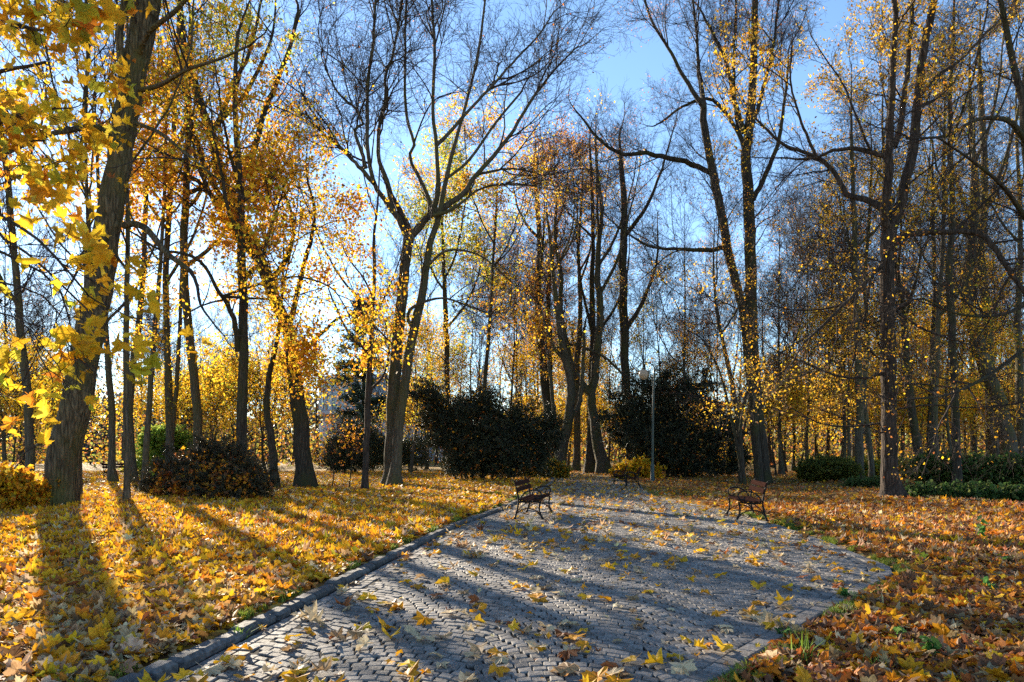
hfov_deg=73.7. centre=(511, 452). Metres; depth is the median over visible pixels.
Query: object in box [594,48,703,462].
tree
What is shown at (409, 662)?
fallen leaf
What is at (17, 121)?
maple tree
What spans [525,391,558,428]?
young tree
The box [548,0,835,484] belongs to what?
bare tree
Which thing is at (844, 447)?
bare tree
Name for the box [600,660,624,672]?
fallen leaf
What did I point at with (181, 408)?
young tree
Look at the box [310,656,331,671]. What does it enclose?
fallen leaf
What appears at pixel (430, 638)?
fallen leaf
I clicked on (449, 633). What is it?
fallen leaf
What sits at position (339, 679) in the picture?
fallen leaf
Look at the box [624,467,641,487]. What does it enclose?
park bench
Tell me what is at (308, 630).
fallen leaf
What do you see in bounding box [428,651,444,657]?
fallen leaf
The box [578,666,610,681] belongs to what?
fallen leaf
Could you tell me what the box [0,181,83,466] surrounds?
bare tree
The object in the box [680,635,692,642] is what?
fallen leaf
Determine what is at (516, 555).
fallen leaf
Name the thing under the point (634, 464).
yellow shrub
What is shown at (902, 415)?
young tree
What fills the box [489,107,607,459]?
tree
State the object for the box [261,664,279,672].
fallen leaf
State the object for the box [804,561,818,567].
fallen leaf
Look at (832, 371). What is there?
tree
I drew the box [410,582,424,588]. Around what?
fallen leaf
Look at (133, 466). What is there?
tree
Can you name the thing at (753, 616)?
fallen leaf
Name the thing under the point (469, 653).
fallen leaf
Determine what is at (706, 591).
fallen leaf
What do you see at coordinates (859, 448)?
tree
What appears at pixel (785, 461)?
young tree
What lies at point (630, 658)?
fallen leaf
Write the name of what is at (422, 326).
tree
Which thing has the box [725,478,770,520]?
park bench
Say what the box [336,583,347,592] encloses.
fallen leaf
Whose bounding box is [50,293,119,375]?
bare tree
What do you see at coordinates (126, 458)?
tree
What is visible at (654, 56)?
sky
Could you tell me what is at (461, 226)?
tree
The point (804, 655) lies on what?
grass tuft
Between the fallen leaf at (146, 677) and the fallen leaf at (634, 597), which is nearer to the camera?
the fallen leaf at (146, 677)
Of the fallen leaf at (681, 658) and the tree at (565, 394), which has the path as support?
the fallen leaf at (681, 658)
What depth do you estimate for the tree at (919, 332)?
43.72 m
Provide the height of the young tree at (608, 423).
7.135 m
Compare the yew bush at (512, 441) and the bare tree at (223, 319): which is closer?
the yew bush at (512, 441)
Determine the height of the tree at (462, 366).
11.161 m
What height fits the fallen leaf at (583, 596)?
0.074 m
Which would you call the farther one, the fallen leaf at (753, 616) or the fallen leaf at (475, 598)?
the fallen leaf at (475, 598)
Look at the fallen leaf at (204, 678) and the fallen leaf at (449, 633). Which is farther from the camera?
the fallen leaf at (449, 633)
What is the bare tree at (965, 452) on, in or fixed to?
on the ground at (217, 632)
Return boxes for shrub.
[0,460,59,509]
[135,422,192,478]
[310,409,435,472]
[519,455,572,477]
[608,453,667,478]
[791,450,864,481]
[848,453,939,477]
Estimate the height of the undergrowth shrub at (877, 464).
1.552 m
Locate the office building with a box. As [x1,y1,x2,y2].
[317,374,424,461]
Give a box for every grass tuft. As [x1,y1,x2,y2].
[229,623,260,639]
[789,629,825,665]
[862,651,886,665]
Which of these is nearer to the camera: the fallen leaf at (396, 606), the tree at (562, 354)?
the fallen leaf at (396, 606)
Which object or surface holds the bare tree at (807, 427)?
on the ground at (217, 632)
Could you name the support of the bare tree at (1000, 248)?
on the ground at (217, 632)
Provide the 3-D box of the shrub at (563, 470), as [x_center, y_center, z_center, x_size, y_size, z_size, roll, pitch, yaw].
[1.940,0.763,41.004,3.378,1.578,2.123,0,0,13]
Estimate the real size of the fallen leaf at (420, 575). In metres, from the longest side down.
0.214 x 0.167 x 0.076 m
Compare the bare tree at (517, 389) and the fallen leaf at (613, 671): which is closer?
the fallen leaf at (613, 671)
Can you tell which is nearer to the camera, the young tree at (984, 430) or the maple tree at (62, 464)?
the maple tree at (62, 464)
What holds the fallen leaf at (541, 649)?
on the path
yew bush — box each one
[131,427,284,499]
[408,368,570,479]
[592,354,775,476]
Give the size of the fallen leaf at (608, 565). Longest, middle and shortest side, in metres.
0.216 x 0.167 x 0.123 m
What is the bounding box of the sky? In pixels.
[0,0,1023,443]
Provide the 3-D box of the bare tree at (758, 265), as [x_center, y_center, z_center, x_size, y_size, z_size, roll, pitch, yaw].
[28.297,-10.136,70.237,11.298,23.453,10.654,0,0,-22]
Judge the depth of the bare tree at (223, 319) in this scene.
77.00 m
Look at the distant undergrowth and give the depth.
80.08 m
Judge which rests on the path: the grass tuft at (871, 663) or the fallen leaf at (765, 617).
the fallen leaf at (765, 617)
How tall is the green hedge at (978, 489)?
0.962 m
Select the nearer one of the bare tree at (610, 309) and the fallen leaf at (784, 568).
the fallen leaf at (784, 568)
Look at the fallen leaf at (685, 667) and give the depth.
4.65 m
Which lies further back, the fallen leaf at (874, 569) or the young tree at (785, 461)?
the young tree at (785, 461)
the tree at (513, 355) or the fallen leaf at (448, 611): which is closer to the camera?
the fallen leaf at (448, 611)
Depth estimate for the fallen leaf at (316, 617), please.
5.95 m
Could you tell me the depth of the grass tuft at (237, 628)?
5.55 m
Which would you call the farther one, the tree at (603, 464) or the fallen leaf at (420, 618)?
the tree at (603, 464)
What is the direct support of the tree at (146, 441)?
on the ground at (217, 632)
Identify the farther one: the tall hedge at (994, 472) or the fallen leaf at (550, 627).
the tall hedge at (994, 472)
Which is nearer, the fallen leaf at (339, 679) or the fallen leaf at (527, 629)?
the fallen leaf at (339, 679)
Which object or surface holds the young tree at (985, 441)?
on the ground at (217, 632)
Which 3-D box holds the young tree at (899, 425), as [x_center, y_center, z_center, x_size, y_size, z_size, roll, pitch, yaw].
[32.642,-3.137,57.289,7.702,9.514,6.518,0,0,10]
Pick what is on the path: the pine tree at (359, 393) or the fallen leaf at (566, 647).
the fallen leaf at (566, 647)
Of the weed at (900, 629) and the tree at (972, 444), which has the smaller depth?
the weed at (900, 629)
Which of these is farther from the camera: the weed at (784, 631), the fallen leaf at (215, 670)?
the weed at (784, 631)
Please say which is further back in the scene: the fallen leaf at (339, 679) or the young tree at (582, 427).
the young tree at (582, 427)
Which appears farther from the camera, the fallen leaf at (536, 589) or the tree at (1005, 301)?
the tree at (1005, 301)
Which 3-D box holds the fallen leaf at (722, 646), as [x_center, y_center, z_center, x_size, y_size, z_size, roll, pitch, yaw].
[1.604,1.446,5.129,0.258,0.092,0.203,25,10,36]
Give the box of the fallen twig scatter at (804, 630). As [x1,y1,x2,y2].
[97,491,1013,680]
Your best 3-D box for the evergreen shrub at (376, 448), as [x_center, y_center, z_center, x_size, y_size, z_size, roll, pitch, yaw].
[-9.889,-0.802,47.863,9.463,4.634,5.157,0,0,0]
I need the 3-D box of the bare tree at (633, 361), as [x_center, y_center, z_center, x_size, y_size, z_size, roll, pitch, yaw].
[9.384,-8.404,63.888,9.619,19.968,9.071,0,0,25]
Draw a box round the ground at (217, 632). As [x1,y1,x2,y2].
[0,461,1023,681]
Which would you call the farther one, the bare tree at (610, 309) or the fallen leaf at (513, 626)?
the bare tree at (610, 309)
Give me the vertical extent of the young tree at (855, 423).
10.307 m
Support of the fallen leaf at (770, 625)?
on the path
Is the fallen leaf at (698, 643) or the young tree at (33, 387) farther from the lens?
the young tree at (33, 387)
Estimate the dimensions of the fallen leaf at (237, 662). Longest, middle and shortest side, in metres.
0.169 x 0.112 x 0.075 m
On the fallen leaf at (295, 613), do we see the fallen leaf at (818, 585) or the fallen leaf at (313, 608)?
the fallen leaf at (313, 608)
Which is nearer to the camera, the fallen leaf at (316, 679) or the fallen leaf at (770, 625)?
the fallen leaf at (316, 679)
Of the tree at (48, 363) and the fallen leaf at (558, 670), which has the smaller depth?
the fallen leaf at (558, 670)
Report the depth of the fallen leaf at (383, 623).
5.70 m
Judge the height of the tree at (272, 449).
15.232 m
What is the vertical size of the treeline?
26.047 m
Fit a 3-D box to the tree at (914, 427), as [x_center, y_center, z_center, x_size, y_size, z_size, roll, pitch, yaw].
[21.314,-11.141,37.880,7.390,25.456,7.486,0,0,36]
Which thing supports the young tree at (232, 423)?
on the ground at (217, 632)
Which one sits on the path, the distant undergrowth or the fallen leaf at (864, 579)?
the fallen leaf at (864, 579)
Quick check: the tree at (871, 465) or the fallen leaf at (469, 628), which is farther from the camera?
the tree at (871, 465)
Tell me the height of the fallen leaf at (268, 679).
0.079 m
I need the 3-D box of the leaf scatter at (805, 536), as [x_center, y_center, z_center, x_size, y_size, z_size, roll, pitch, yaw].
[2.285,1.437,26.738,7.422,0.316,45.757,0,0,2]
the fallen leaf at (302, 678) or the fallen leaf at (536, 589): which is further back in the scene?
the fallen leaf at (536, 589)
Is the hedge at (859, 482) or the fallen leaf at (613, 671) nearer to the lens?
the fallen leaf at (613, 671)
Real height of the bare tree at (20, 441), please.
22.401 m
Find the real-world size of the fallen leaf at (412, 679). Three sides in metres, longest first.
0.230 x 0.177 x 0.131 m
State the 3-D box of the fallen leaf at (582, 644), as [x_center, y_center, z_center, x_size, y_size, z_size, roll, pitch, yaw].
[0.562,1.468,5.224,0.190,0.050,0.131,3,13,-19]
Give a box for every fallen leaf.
[137,669,171,681]
[171,668,193,681]
[187,673,207,681]
[195,661,225,676]
[211,655,230,663]
[222,655,245,666]
[224,658,242,670]
[225,643,252,651]
[234,673,254,681]
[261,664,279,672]
[262,674,275,681]
[280,643,299,650]
[280,666,309,675]
[281,668,308,681]
[284,656,311,668]
[290,611,307,617]
[297,599,325,617]
[300,626,315,635]
[308,609,325,624]
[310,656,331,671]
[313,675,324,681]
[321,653,338,662]
[325,626,344,639]
[329,673,346,681]
[335,595,353,608]
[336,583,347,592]
[346,625,363,639]
[354,621,371,629]
[355,635,376,651]
[357,588,377,599]
[362,628,376,632]
[377,601,391,603]
[377,615,395,628]
[381,626,400,637]
[387,599,401,607]
[389,601,403,611]
[391,675,422,681]
[396,659,419,676]
[399,659,419,667]
[402,624,422,635]
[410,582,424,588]
[410,610,435,625]
[413,573,429,579]
[415,633,438,641]
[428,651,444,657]
[434,576,450,585]
[434,631,452,639]
[435,661,450,668]
[439,608,460,613]
[449,670,478,681]
[456,589,468,595]
[461,623,475,630]
[463,670,479,681]
[464,651,480,658]
[465,639,486,652]
[467,570,480,576]
[468,594,483,603]
[469,602,486,614]
[470,613,485,623]
[485,646,507,657]
[486,660,510,677]
[490,653,513,663]
[504,621,520,625]
[508,618,519,630]
[511,552,521,557]
[512,583,529,588]
[516,540,529,548]
[517,622,532,631]
[525,640,547,649]
[527,558,537,565]
[527,593,542,597]
[529,574,543,578]
[529,596,547,602]
[530,645,546,650]
[531,586,543,594]
[536,582,553,588]
[537,620,555,633]
[549,666,577,675]
[551,590,571,596]
[553,629,574,637]
[555,619,577,626]
[557,644,579,660]
[558,662,579,676]
[560,633,585,639]
[561,644,579,652]
[570,577,582,581]
[574,627,590,632]
[575,640,593,649]
[577,593,593,599]
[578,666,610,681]
[582,554,592,559]
[597,534,607,542]
[597,593,611,600]
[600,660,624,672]
[603,667,624,675]
[604,669,632,681]
[605,561,615,570]
[610,668,632,676]
[620,654,639,662]
[625,593,639,600]
[631,622,643,628]
[632,565,647,573]
[641,648,666,664]
[666,653,686,660]
[669,652,696,675]
[675,555,687,561]
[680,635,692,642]
[693,637,708,649]
[699,589,710,594]
[709,608,725,616]
[712,634,740,651]
[713,572,726,577]
[715,624,733,628]
[720,629,733,634]
[738,607,755,614]
[742,604,760,615]
[742,612,759,620]
[750,552,760,560]
[750,580,765,589]
[751,599,767,604]
[752,561,765,566]
[756,608,777,624]
[762,616,782,629]
[773,615,791,628]
[774,591,792,604]
[775,565,786,570]
[776,604,793,610]
[781,619,796,623]
[782,611,796,617]
[802,567,816,572]
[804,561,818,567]
[810,575,823,581]
[812,582,824,587]
[832,582,848,587]
[861,573,870,582]
[869,567,884,571]
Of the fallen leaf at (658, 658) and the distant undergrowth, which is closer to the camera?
the fallen leaf at (658, 658)
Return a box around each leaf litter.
[0,491,1023,564]
[0,547,1023,681]
[35,469,1019,504]
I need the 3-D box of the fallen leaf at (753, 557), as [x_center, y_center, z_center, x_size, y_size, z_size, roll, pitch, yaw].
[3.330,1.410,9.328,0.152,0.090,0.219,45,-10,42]
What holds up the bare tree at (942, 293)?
on the ground at (217, 632)
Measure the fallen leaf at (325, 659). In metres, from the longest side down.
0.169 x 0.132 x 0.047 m
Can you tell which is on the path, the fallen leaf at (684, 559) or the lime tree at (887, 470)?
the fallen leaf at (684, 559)
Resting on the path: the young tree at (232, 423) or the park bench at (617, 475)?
the park bench at (617, 475)
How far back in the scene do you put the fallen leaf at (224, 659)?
4.82 m
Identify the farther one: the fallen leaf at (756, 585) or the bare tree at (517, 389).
the bare tree at (517, 389)
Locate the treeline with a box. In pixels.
[0,352,1000,460]
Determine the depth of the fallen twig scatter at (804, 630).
5.93 m
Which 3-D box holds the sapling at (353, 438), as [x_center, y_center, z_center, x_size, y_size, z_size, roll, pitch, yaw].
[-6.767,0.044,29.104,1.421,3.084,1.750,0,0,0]
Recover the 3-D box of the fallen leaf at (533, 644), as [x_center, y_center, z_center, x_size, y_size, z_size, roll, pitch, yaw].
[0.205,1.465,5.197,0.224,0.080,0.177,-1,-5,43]
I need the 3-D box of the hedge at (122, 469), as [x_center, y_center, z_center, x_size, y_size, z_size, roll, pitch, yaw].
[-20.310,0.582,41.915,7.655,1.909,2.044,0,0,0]
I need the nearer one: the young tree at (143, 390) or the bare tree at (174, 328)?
the young tree at (143, 390)
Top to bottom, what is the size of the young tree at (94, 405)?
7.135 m
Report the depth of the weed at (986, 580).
7.35 m
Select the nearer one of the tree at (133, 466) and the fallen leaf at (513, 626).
the fallen leaf at (513, 626)
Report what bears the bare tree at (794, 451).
on the ground at (217, 632)
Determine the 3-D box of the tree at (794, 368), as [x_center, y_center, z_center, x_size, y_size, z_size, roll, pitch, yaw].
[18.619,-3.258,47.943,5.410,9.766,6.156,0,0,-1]
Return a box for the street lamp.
[636,362,654,480]
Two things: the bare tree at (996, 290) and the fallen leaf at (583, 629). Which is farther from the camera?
the bare tree at (996, 290)
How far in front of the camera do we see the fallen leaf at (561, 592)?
7.13 m
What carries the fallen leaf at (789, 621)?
on the path
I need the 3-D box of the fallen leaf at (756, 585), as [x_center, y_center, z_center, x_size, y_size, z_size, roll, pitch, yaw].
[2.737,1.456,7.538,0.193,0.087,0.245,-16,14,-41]
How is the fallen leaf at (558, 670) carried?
on the path
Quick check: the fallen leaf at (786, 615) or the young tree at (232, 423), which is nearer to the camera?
the fallen leaf at (786, 615)
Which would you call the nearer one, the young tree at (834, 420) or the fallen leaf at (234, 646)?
the fallen leaf at (234, 646)
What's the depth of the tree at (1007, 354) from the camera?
51.14 m
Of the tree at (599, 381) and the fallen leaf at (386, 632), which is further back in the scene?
the tree at (599, 381)
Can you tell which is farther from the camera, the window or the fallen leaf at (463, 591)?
the window
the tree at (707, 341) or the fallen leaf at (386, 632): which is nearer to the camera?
the fallen leaf at (386, 632)
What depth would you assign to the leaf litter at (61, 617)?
5.82 m
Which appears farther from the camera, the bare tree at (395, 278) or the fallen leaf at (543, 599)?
the bare tree at (395, 278)
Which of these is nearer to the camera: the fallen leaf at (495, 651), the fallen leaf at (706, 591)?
the fallen leaf at (495, 651)
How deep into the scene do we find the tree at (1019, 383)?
47.87 m
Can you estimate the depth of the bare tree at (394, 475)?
29.94 m
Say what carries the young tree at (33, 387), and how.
on the ground at (217, 632)
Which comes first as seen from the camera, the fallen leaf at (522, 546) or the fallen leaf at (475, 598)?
the fallen leaf at (475, 598)
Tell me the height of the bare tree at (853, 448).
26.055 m
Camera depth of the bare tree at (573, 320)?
69.62 m
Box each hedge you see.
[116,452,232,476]
[837,475,879,487]
[903,474,1023,500]
[905,447,1023,486]
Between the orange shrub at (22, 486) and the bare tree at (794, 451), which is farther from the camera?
the bare tree at (794, 451)
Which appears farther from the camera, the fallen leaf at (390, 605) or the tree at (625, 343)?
the tree at (625, 343)
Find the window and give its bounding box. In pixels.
[321,378,414,409]
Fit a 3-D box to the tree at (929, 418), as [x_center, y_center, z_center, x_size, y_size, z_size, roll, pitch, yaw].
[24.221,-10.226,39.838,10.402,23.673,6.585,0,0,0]
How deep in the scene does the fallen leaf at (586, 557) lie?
9.58 m
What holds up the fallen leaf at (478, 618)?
on the path
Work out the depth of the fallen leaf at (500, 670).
4.61 m
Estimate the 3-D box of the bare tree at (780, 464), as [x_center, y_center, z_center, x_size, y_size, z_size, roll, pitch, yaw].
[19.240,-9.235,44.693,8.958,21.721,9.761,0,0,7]
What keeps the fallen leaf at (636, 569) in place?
on the path
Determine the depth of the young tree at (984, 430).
60.38 m
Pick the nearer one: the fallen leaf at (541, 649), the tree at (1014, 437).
the fallen leaf at (541, 649)
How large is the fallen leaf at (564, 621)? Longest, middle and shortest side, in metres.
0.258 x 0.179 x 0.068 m
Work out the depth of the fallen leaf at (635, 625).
5.83 m
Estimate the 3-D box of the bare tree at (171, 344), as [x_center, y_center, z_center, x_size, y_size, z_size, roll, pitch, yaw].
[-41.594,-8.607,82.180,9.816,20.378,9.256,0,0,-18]
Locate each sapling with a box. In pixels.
[310,415,352,485]
[334,418,364,486]
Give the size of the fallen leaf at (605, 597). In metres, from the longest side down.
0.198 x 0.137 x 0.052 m
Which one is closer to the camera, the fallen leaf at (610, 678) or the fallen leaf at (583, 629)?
the fallen leaf at (610, 678)
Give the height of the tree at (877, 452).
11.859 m
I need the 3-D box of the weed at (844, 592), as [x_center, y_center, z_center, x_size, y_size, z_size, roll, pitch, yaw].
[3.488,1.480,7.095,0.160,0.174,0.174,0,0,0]
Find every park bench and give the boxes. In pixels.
[101,463,123,479]
[512,477,551,519]
[613,465,627,483]
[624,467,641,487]
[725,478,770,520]
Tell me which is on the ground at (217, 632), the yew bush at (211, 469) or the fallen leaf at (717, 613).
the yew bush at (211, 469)
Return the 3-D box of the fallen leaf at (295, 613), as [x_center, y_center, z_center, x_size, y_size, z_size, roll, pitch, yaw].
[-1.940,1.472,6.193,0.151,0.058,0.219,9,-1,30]
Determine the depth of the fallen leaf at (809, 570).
8.59 m
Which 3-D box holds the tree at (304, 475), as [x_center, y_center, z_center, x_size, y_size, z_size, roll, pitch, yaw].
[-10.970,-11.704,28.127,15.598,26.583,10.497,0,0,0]
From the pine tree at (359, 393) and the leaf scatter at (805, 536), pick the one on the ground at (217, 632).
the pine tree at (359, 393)
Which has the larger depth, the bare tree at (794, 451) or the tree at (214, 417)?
the bare tree at (794, 451)
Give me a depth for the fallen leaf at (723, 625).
5.82 m
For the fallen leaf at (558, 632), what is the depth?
5.58 m
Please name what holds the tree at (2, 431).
on the ground at (217, 632)
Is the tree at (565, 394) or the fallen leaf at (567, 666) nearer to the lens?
the fallen leaf at (567, 666)
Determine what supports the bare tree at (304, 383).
on the ground at (217, 632)
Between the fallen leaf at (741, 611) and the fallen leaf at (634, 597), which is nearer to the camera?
the fallen leaf at (741, 611)
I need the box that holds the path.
[164,473,893,681]
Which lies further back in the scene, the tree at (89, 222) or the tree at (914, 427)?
the tree at (914, 427)
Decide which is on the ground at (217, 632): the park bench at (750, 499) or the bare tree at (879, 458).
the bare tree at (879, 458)
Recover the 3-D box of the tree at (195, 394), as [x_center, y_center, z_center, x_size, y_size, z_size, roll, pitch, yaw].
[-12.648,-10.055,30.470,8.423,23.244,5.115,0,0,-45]
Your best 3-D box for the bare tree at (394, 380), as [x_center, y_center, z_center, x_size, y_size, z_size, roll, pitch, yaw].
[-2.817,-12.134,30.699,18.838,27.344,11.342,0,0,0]
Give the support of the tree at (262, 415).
on the ground at (217, 632)
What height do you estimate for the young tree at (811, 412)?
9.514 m
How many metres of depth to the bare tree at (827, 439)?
56.21 m
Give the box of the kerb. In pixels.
[113,477,553,681]
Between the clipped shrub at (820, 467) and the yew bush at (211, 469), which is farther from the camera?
the clipped shrub at (820, 467)
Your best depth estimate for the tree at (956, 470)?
27.86 m
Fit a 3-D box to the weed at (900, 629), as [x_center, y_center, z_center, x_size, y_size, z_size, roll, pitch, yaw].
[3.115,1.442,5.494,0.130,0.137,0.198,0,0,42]
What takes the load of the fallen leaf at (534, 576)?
on the path
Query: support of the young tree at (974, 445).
on the ground at (217, 632)
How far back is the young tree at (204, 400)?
33.26 m
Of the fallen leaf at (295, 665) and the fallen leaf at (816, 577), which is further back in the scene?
the fallen leaf at (816, 577)
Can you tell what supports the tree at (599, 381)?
on the ground at (217, 632)
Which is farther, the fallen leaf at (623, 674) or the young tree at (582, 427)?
the young tree at (582, 427)
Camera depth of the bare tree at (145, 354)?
76.19 m
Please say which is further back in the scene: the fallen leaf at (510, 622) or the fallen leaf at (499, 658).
the fallen leaf at (510, 622)
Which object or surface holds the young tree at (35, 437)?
on the ground at (217, 632)
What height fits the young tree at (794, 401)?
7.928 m
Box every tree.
[0,0,85,471]
[0,0,212,445]
[0,0,240,499]
[0,0,310,505]
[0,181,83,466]
[0,263,63,465]
[0,318,63,465]
[0,343,64,468]
[2,0,206,493]
[6,360,62,462]
[8,271,81,426]
[15,0,436,460]
[22,0,202,481]
[29,350,99,440]
[35,362,117,455]
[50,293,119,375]
[56,0,424,488]
[65,0,257,486]
[85,0,257,481]
[91,0,239,459]
[96,269,181,465]
[104,351,207,447]
[129,0,331,448]
[129,296,211,430]
[129,307,207,423]
[145,358,236,434]
[154,343,257,452]
[179,369,234,440]
[186,328,287,449]
[187,299,258,441]
[193,314,337,471]
[206,91,361,486]
[214,0,650,485]
[216,254,308,466]
[224,348,292,469]
[266,314,329,464]
[269,55,443,488]
[329,297,386,426]
[356,231,454,469]
[357,296,471,473]
[368,121,534,472]
[371,376,427,453]
[375,0,585,485]
[389,77,586,403]
[402,331,480,470]
[413,236,520,394]
[449,217,535,403]
[460,198,596,405]
[483,233,575,448]
[483,330,562,418]
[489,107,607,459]
[494,218,589,413]
[504,75,676,473]
[510,127,626,464]
[517,81,651,472]
[523,242,612,464]
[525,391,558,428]
[534,129,652,470]
[539,401,587,459]
[540,323,619,466]
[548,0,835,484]
[553,341,620,434]
[559,400,604,456]
[565,266,660,461]
[575,231,672,401]
[593,143,717,392]
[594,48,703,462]
[596,398,623,462]
[604,233,727,470]
[641,272,737,397]
[647,117,831,485]
[647,333,733,403]
[666,0,1023,496]
[675,237,777,402]
[715,243,814,458]
[726,356,820,475]
[733,338,821,473]
[738,354,837,471]
[742,129,880,474]
[742,157,878,459]
[757,185,910,455]
[757,225,841,470]
[759,274,849,458]
[761,189,901,457]
[765,359,837,460]
[783,0,932,478]
[784,370,854,453]
[787,0,1023,490]
[788,277,908,458]
[795,168,960,459]
[798,12,953,479]
[800,367,869,456]
[801,201,923,459]
[823,31,976,473]
[823,189,930,456]
[825,319,930,460]
[825,363,900,457]
[835,70,1023,454]
[838,364,907,459]
[855,25,1023,457]
[862,222,938,373]
[862,302,976,441]
[868,377,948,459]
[869,364,926,455]
[870,203,1002,451]
[881,0,1023,484]
[881,62,1023,455]
[885,0,1023,455]
[895,279,1023,452]
[897,362,978,453]
[898,372,975,452]
[905,0,1023,454]
[915,377,994,454]
[916,183,1023,454]
[920,212,1023,456]
[926,165,1023,432]
[938,358,1013,455]
[956,34,1023,456]
[956,248,1023,384]
[959,311,1023,430]
[960,356,1014,455]
[969,361,1014,446]
[977,370,1021,451]
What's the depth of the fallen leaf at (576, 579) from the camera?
7.92 m
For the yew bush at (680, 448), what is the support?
on the ground at (217, 632)
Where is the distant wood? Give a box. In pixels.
[0,271,1023,466]
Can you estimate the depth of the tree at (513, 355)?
55.93 m
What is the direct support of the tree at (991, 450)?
on the ground at (217, 632)
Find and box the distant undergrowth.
[0,341,1012,466]
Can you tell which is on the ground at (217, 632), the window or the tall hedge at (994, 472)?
the tall hedge at (994, 472)
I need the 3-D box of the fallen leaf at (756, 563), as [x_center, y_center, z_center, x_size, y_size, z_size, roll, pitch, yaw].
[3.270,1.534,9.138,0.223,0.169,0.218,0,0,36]
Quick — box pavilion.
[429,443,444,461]
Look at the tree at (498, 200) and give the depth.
43.91 m
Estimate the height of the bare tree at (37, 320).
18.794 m
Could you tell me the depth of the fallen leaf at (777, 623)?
5.78 m
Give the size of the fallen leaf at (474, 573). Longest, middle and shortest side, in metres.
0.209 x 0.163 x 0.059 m
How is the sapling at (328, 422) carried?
on the ground at (217, 632)
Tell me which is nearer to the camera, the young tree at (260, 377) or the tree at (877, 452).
the young tree at (260, 377)
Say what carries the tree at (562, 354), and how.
on the ground at (217, 632)
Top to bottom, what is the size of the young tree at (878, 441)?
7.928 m
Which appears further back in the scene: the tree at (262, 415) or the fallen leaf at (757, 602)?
the tree at (262, 415)
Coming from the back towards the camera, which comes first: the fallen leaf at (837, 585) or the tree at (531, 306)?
the tree at (531, 306)
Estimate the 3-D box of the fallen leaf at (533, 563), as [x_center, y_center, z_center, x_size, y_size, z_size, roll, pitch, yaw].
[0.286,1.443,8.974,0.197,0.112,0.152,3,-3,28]
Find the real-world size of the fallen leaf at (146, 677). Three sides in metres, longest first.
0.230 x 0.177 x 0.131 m
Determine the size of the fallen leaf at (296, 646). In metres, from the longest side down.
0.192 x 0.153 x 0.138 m
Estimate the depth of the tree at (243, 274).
23.30 m
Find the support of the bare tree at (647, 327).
on the ground at (217, 632)
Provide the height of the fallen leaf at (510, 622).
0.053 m
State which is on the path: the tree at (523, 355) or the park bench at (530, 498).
the park bench at (530, 498)
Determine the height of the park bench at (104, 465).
0.919 m
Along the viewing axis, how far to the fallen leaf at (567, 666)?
4.66 m
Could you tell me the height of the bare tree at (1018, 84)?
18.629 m
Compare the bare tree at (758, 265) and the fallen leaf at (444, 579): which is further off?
the bare tree at (758, 265)
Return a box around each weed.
[774,626,791,636]
[839,588,851,596]
[893,625,906,633]
[919,635,941,653]
[974,515,988,537]
[980,576,997,589]
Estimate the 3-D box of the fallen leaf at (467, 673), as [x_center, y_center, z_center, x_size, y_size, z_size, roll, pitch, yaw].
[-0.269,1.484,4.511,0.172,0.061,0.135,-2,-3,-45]
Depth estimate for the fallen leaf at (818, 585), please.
7.59 m
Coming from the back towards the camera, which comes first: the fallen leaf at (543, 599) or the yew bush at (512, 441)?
the yew bush at (512, 441)
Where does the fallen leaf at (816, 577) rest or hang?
on the path
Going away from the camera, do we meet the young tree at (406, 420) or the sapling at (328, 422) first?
the sapling at (328, 422)
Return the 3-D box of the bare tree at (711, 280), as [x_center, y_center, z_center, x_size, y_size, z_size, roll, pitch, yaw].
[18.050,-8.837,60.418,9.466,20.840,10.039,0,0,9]
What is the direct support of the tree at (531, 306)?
on the ground at (217, 632)
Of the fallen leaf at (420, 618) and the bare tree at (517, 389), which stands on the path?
the fallen leaf at (420, 618)
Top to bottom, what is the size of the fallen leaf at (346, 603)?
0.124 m
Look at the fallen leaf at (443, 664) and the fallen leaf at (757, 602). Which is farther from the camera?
the fallen leaf at (757, 602)
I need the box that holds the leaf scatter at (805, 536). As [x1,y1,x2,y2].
[165,472,878,681]
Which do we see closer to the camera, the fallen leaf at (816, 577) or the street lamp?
the fallen leaf at (816, 577)
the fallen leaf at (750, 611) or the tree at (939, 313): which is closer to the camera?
the fallen leaf at (750, 611)
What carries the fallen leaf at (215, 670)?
on the path
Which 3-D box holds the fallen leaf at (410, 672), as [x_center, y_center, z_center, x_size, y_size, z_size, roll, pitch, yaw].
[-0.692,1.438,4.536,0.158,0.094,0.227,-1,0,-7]
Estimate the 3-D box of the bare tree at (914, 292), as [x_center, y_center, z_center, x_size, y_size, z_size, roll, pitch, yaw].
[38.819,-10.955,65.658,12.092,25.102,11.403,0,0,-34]
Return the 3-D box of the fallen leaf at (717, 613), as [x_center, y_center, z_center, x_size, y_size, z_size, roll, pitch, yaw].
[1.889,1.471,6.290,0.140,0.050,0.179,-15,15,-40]
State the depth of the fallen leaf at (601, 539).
11.43 m
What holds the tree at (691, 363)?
on the ground at (217, 632)
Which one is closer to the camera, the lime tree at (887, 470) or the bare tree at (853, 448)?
the lime tree at (887, 470)

